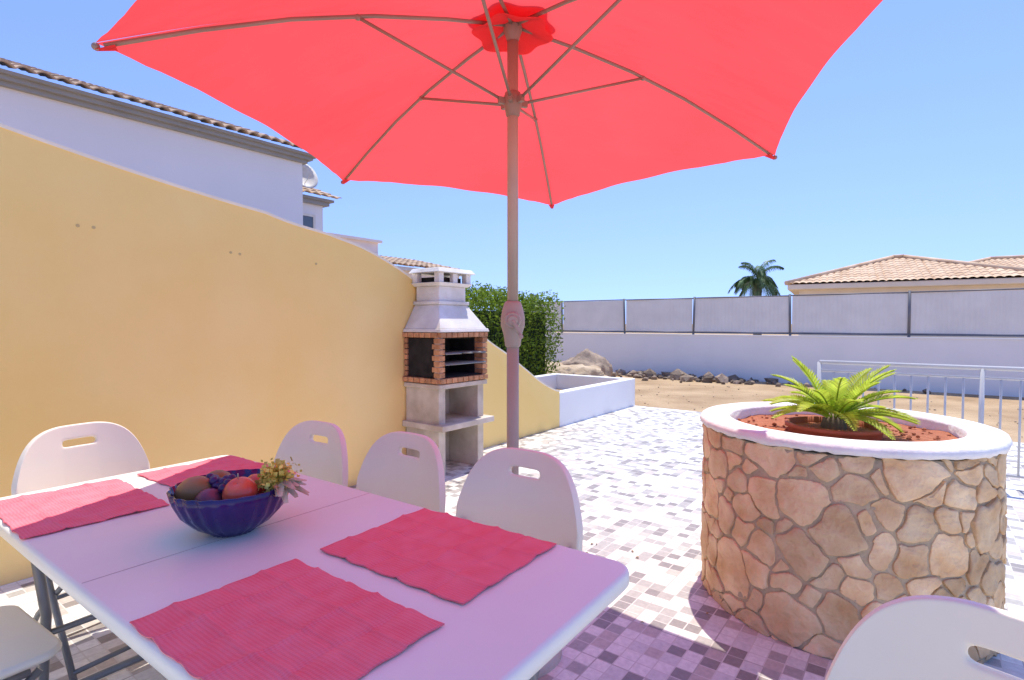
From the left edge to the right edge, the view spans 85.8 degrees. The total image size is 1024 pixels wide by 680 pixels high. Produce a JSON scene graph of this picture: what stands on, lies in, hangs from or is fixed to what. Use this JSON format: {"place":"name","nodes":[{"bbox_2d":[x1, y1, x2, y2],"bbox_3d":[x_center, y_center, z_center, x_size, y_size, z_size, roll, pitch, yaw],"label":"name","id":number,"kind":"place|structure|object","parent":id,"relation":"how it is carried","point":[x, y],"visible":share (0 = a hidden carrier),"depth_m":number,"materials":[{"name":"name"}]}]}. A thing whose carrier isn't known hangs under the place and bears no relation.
{"place":"outdoors","nodes":[
{"label":"outdoors","id":0,"kind":"place"},
{"bbox_2d":[0,406,1023,679],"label":"patio floor","id":1,"kind":"structure","parent":0,"point":[644,462],"depth_m":2.82,"materials":[{"name":"tile"}]},
{"bbox_2d":[0,605,61,679],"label":"folding chair","id":2,"kind":"object","parent":1,"relation":"on","point":[27,641],"visible":1,"depth_m":1.45,"materials":[{"name":"plastic"}]},
{"bbox_2d":[11,422,149,679],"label":"folding chair","id":3,"kind":"object","parent":1,"relation":"on","point":[47,460],"visible":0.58,"depth_m":2.27,"materials":[{"name":"plastic"}]},
{"bbox_2d":[274,420,347,486],"bbox_3d":[-0.953,0.795,2.186,0.494,0.875,0.519,1,2,34],"label":"folding chair","id":4,"kind":"object","parent":1,"relation":"on","point":[328,462],"visible":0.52,"depth_m":2.36,"materials":[{"name":"plastic"}]},
{"bbox_2d":[0,455,628,679],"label":"folding table","id":5,"kind":"object","parent":1,"relation":"on","point":[528,621],"visible":0.57,"depth_m":1.23,"materials":[{"name":"plastic"}]},
{"bbox_2d":[0,478,169,538],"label":"placemat","id":6,"kind":"object","parent":5,"relation":"on","point":[31,515],"visible":1,"depth_m":1.66,"materials":[{"name":"fabric"}]},
{"bbox_2d":[137,455,295,486],"bbox_3d":[-1.088,0.490,2.034,0.464,0.013,0.354,1,2,35],"label":"placemat","id":7,"kind":"object","parent":5,"relation":"on","point":[172,476],"visible":0.54,"depth_m":2.09,"materials":[{"name":"fabric"}]},
{"bbox_2d":[166,457,309,537],"bbox_3d":[-0.740,0.414,1.496,0.338,0.200,0.305,-1,2,-26],"label":"fruit bowl","id":8,"kind":"object","parent":5,"relation":"on","point":[224,504],"visible":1,"depth_m":1.42,"materials":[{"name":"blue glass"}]},
{"bbox_2d":[129,558,444,679],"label":"placemat","id":9,"kind":"object","parent":5,"relation":"on","point":[295,619],"visible":1,"depth_m":1.00,"materials":[{"name":"fabric"}]},
{"bbox_2d":[320,508,556,604],"bbox_3d":[-0.181,0.511,1.368,0.464,0.014,0.369,1,2,35],"label":"placemat","id":10,"kind":"object","parent":5,"relation":"on","point":[447,556],"visible":1,"depth_m":1.33,"materials":[{"name":"fabric"}]},
{"bbox_2d":[356,431,445,512],"bbox_3d":[-0.534,0.803,1.950,0.494,0.875,0.519,1,2,38],"label":"folding chair","id":11,"kind":"object","parent":1,"relation":"on","point":[389,469],"visible":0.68,"depth_m":2.12,"materials":[{"name":"plastic"}]},
{"bbox_2d":[402,267,493,475],"bbox_3d":[-0.528,0.262,4.888,0.588,1.775,0.680,1,2,37],"label":"brick barbecue","id":12,"kind":"object","parent":1,"relation":"on","point":[445,335],"visible":1,"depth_m":4.79,"materials":[{"name":"concrete"}]},
{"bbox_2d":[91,0,882,677],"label":"parasol","id":13,"kind":"object","parent":1,"relation":"on","point":[551,102],"visible":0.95,"depth_m":2.17,"materials":[{"name":"fabric"}]},
{"bbox_2d":[456,447,582,679],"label":"folding chair","id":14,"kind":"object","parent":1,"relation":"on","point":[496,491],"visible":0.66,"depth_m":1.83,"materials":[{"name":"plastic"}]},
{"bbox_2d":[700,402,1012,663],"bbox_3d":[1.548,0.807,2.631,1.235,0.864,1.235,0,2,0],"label":"stone planter","id":15,"kind":"object","parent":1,"relation":"on","point":[820,546],"visible":0.87,"depth_m":2.13,"materials":[{"name":"stone"}]},
{"bbox_2d":[760,355,919,440],"bbox_3d":[1.491,0.277,2.537,0.653,0.410,0.653,0,2,0],"label":"sago palm","id":16,"kind":"object","parent":15,"relation":"in","point":[846,418],"visible":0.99,"depth_m":2.47,"materials":[{"name":"plant"}]},
{"bbox_2d":[817,360,1023,478],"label":"railing","id":17,"kind":"object","parent":1,"relation":"on","point":[981,377],"visible":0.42,"depth_m":4.49,"materials":[{"name":"metal"}]},
{"bbox_2d":[825,595,1023,679],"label":"folding chair","id":18,"kind":"object","parent":1,"relation":"on","point":[925,637],"visible":1,"depth_m":0.86,"materials":[{"name":"plastic"}]},
{"bbox_2d":[0,0,1023,323],"label":"sky","id":19,"kind":"structure","parent":0,"point":[909,139],"materials":[{"name":"blue"}]},
{"bbox_2d":[551,324,1023,442],"bbox_3d":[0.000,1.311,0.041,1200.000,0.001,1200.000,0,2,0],"label":"ground","id":20,"kind":"structure","parent":0,"point":[671,393],"depth_m":9.57,"materials":[{"name":"beige sand"}]},
{"bbox_2d":[0,86,302,224],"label":"walls","id":21,"kind":"structure","parent":20,"relation":"on","point":[273,185],"depth_m":8.64,"materials":[{"name":"white paint"}]},
{"bbox_2d":[0,68,315,164],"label":"cornice","id":22,"kind":"structure","parent":21,"relation":"on","point":[42,88],"depth_m":8.23,"materials":[{"name":"grey paint"}]},
{"bbox_2d":[0,58,301,148],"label":"roof","id":23,"kind":"structure","parent":22,"relation":"on","point":[86,85],"depth_m":8.49,"materials":[{"name":"tile"}]},
{"bbox_2d":[0,127,558,585],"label":"garden wall","id":24,"kind":"structure","parent":20,"relation":"on","point":[160,323],"depth_m":3.38,"materials":[{"name":"yellow paint"}]},
{"bbox_2d":[76,224,316,264],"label":"wall plugs","id":25,"kind":"object","parent":24,"relation":"attached to","point":[94,227],"depth_m":3.00,"materials":[{"name":"brown plastic"}]},
{"bbox_2d":[0,123,559,391],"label":"wall coping","id":26,"kind":"object","parent":24,"relation":"attached to","point":[152,177],"depth_m":3.41,"materials":[{"name":"paint"}]},
{"bbox_2d":[303,203,322,230],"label":"annex walls","id":27,"kind":"structure","parent":20,"relation":"on","point":[316,211],"depth_m":11.78,"materials":[{"name":"white paint"}]},
{"bbox_2d":[303,213,315,228],"bbox_3d":[-4.413,-2.181,11.504,0.080,0.950,0.650,1,2,37],"label":"annex window","id":28,"kind":"structure","parent":27,"relation":"in","point":[309,220],"depth_m":11.63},
{"bbox_2d":[302,164,317,187],"bbox_3d":[-4.208,-3.314,11.010,0.668,0.549,0.353,-1,2,-28],"label":"satellite dish","id":29,"kind":"object","parent":27,"relation":"on","point":[309,178],"visible":0.62,"depth_m":11.19,"materials":[{"name":"white metal"}]},
{"bbox_2d":[303,194,333,207],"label":"annex cornice","id":30,"kind":"structure","parent":27,"relation":"attached to","point":[313,200],"depth_m":11.66,"materials":[{"name":"grey paint"}]},
{"bbox_2d":[303,186,341,198],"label":"annex roof","id":31,"kind":"structure","parent":27,"relation":"on","point":[315,191],"depth_m":11.77,"materials":[{"name":"beige tile"}]},
{"bbox_2d":[328,232,458,278],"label":"walls","id":32,"kind":"structure","parent":20,"relation":"on","point":[370,244],"depth_m":17.06,"materials":[{"name":"white paint"}]},
{"bbox_2d":[379,255,458,268],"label":"roof","id":33,"kind":"structure","parent":32,"relation":"attached to","point":[406,262],"depth_m":16.42,"materials":[{"name":"tile"}]},
{"bbox_2d":[397,266,461,276],"bbox_3d":[-2.547,-1.997,15.900,0.220,0.090,3.450,1,2,37],"label":"eave board","id":34,"kind":"object","parent":32,"relation":"attached to","point":[405,268],"visible":0.07,"depth_m":15.25,"materials":[{"name":"white concrete"}]},
{"bbox_2d":[465,281,564,375],"bbox_3d":[-1.113,0.083,8.747,1.224,2.094,5.757,1,2,37],"label":"hedge","id":35,"kind":"object","parent":20,"relation":"on","point":[533,351],"visible":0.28,"depth_m":9.92,"materials":[{"name":"green plant"}]},
{"bbox_2d":[545,360,608,376],"bbox_3d":[0.802,1.054,12.169,2.753,1.279,2.298,0,2,0],"label":"sand mound","id":36,"kind":"object","parent":20,"relation":"on","point":[582,369],"visible":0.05,"depth_m":11.69,"materials":[{"name":"beige sand"}]},
{"bbox_2d":[535,373,634,426],"bbox_3d":[0.667,0.881,8.227,1.503,0.530,2.237,1,2,37],"label":"raised bed","id":37,"kind":"object","parent":20,"relation":"on","point":[583,397],"visible":0.35,"depth_m":7.92,"materials":[{"name":"white paint"}]},
{"bbox_2d":[561,348,612,376],"bbox_3d":[1.745,0.795,13.063,1.195,1.202,1.185,-1,2,-39],"label":"boulder","id":38,"kind":"object","parent":20,"relation":"on","point":[587,357],"visible":0.3,"depth_m":12.85,"materials":[{"name":"beige stone"}]},
{"bbox_2d":[728,259,783,334],"bbox_3d":[12.740,-1.845,28.319,2.786,4.740,2.814,0,2,0],"label":"palm tree","id":39,"kind":"object","parent":20,"relation":"on","point":[760,281],"visible":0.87,"depth_m":28.10,"materials":[{"name":"green plant"}]},
{"bbox_2d":[545,333,1023,396],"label":"boundary wall","id":40,"kind":"structure","parent":20,"relation":"on","point":[760,358],"depth_m":11.76,"materials":[{"name":"white paint"}]},
{"bbox_2d":[501,288,1023,336],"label":"fence","id":41,"kind":"object","parent":40,"relation":"on","point":[984,312],"visible":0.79,"depth_m":11.69,"materials":[{"name":"metal"}]},
{"bbox_2d":[611,368,1023,398],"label":"rubble stones","id":42,"kind":"object","parent":20,"relation":"on","point":[681,376],"visible":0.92,"depth_m":12.38,"materials":[{"name":"beige stone"}]},
{"bbox_2d":[638,381,1023,436],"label":"pebbles","id":43,"kind":"object","parent":20,"relation":"on","point":[874,388],"visible":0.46,"depth_m":9.11,"materials":[{"name":"beige stone"}]},
{"bbox_2d":[784,254,1023,337],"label":"villa","id":44,"kind":"object","parent":20,"relation":"on","point":[879,275],"visible":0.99,"depth_m":22.86,"materials":[{"name":"tile"}]},
{"bbox_2d":[894,255,1023,280],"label":"villa","id":45,"kind":"object","parent":20,"relation":"on","point":[1015,260],"visible":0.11,"depth_m":28.27,"materials":[{"name":"tile"}]}
]}

